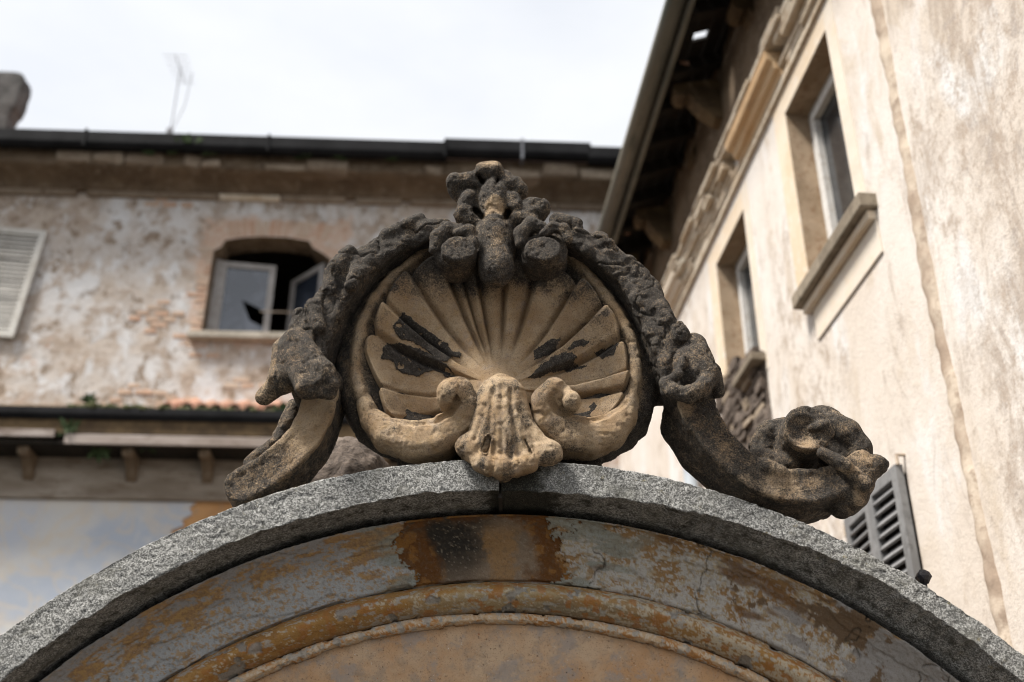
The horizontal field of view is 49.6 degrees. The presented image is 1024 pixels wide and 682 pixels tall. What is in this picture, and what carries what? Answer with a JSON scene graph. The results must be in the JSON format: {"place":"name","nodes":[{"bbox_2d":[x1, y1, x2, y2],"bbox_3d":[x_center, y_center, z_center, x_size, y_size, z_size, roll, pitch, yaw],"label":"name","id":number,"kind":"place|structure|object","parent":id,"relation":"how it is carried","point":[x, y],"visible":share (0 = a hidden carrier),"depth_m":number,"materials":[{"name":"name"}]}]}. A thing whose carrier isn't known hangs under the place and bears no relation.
{"place":"outdoors","nodes":[
{"label":"outdoors","id":0,"kind":"place"},
{"bbox_2d":[0,0,706,146],"label":"sky","id":1,"kind":"structure","parent":0,"point":[410,70],"materials":[{"name":"white"}]},
{"bbox_2d":[0,460,1023,681],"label":"arched gate","id":2,"kind":"structure","parent":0,"point":[456,571],"depth_m":3.06,"materials":[{"name":"stone"}]},
{"bbox_2d":[310,436,389,482],"bbox_3d":[-0.611,0.544,3.726,0.476,0.444,0.439,0,-28,0],"label":"rough stone","id":3,"kind":"object","parent":2,"relation":"on","point":[350,455],"visible":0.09,"depth_m":3.60,"materials":[{"name":"beige stone"}]},
{"bbox_2d":[224,161,888,523],"bbox_3d":[0.130,-0.027,3.360,1.864,1.164,0.381,0,-28,0],"label":"carved cartouche","id":4,"kind":"object","parent":2,"relation":"on","point":[500,330],"visible":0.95,"depth_m":3.25,"materials":[{"name":"stone"}]},
{"bbox_2d":[915,569,931,586],"bbox_3d":[1.132,0.686,3.033,0.040,0.122,0.038,12,-30,-21],"label":"knob","id":5,"kind":"object","parent":2,"relation":"on","point":[924,577],"visible":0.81,"depth_m":3.04,"materials":[{"name":"black plastic"}]},
{"label":"ground","id":6,"kind":"structure","parent":0,"visible":0},
{"bbox_2d":[0,128,621,634],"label":"derelict villa","id":7,"kind":"object","parent":6,"relation":"on","point":[184,276],"visible":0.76,"depth_m":13.18,"materials":[{"name":"paint"}]},
{"bbox_2d":[0,71,30,127],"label":"chimney stack","id":8,"kind":"object","parent":7,"relation":"on","point":[15,92],"visible":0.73,"depth_m":16.56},
{"bbox_2d":[58,417,80,436],"bbox_3d":[-4.686,0.909,11.730,0.220,0.212,0.094,-5,-28,10],"label":"weed","id":9,"kind":"object","parent":7,"relation":"on","point":[68,427],"visible":1,"depth_m":11.73,"materials":[{"name":"green plant"}]},
{"bbox_2d":[87,447,112,463],"bbox_3d":[-4.372,1.184,11.796,0.270,0.298,0.097,1,-28,-3],"label":"weed","id":10,"kind":"object","parent":7,"relation":"on","point":[99,452],"visible":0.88,"depth_m":11.77,"materials":[{"name":"green plant"}]},
{"bbox_2d":[142,150,154,154],"bbox_3d":[-4.414,-2.320,13.484,0.208,0.119,0.081,1,-28,-3],"label":"weed","id":11,"kind":"object","parent":7,"relation":"on","point":[150,152],"visible":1,"depth_m":13.47,"materials":[{"name":"green plant"}]},
{"bbox_2d":[67,401,275,411],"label":"roof tiles","id":12,"kind":"object","parent":7,"relation":"on","point":[92,404],"visible":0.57,"depth_m":11.85,"materials":[{"name":"orange tile"}]},
{"bbox_2d":[80,392,97,403],"bbox_3d":[-4.541,0.607,11.883,0.200,0.140,0.088,1,-28,-2],"label":"weed","id":13,"kind":"object","parent":12,"relation":"on","point":[87,398],"visible":1,"depth_m":11.88,"materials":[{"name":"green plant"}]},
{"bbox_2d":[165,54,193,132],"bbox_3d":[-5.057,-3.015,16.323,0.386,2.650,0.701,1,-28,-3],"label":"tv aerial","id":14,"kind":"object","parent":7,"relation":"attached to","point":[169,130],"visible":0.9,"depth_m":16.70,"materials":[{"name":"metal"}]},
{"bbox_2d":[174,132,203,142],"bbox_3d":[-3.912,-2.461,13.500,0.355,0.197,0.138,1,-28,-3],"label":"weed","id":15,"kind":"object","parent":7,"relation":"on","point":[186,138],"visible":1,"depth_m":13.45,"materials":[{"name":"green plant"}]},
{"bbox_2d":[206,259,326,331],"bbox_3d":[-2.921,-0.374,13.531,1.410,1.155,0.528,1,-28,-3],"label":"window","id":16,"kind":"structure","parent":7,"relation":"in","point":[234,282],"depth_m":13.48,"materials":[{"name":"grey glass"}]},
{"bbox_2d":[273,401,287,411],"bbox_3d":[-2.402,0.745,11.931,0.354,0.215,0.138,1,-28,-3],"label":"weed","id":17,"kind":"object","parent":7,"relation":"on","point":[282,405],"visible":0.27,"depth_m":11.93,"materials":[{"name":"green plant"}]},
{"bbox_2d":[295,154,310,159],"bbox_3d":[-2.527,-2.320,13.607,0.306,0.213,0.135,1,-28,-3],"label":"weed","id":18,"kind":"object","parent":7,"relation":"on","point":[301,158],"visible":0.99,"depth_m":13.58,"materials":[{"name":"green plant"}]},
{"bbox_2d":[333,155,348,160],"bbox_3d":[-2.066,-2.296,13.603,0.318,0.167,0.094,1,-28,-3],"label":"weed","id":19,"kind":"object","parent":7,"relation":"on","point":[341,158],"visible":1,"depth_m":13.57,"materials":[{"name":"green plant"}]},
{"bbox_2d":[597,0,1023,654],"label":"courtyard wing","id":20,"kind":"structure","parent":6,"relation":"on","point":[813,202],"depth_m":5.73,"materials":[{"name":"beige paint"}]},
{"bbox_2d":[735,245,758,353],"bbox_3d":[1.816,-0.226,8.080,0.082,1.215,0.760,3,-28,-5],"label":"window","id":21,"kind":"structure","parent":20,"relation":"in","point":[744,282],"depth_m":8.40,"materials":[{"name":"white paint"}]},
{"bbox_2d":[808,70,854,238],"bbox_3d":[1.984,-1.054,6.548,0.082,1.320,0.760,3,-28,-5],"label":"window","id":22,"kind":"structure","parent":20,"relation":"in","point":[829,146],"depth_m":6.80,"materials":[{"name":"grey glass"}]}
]}

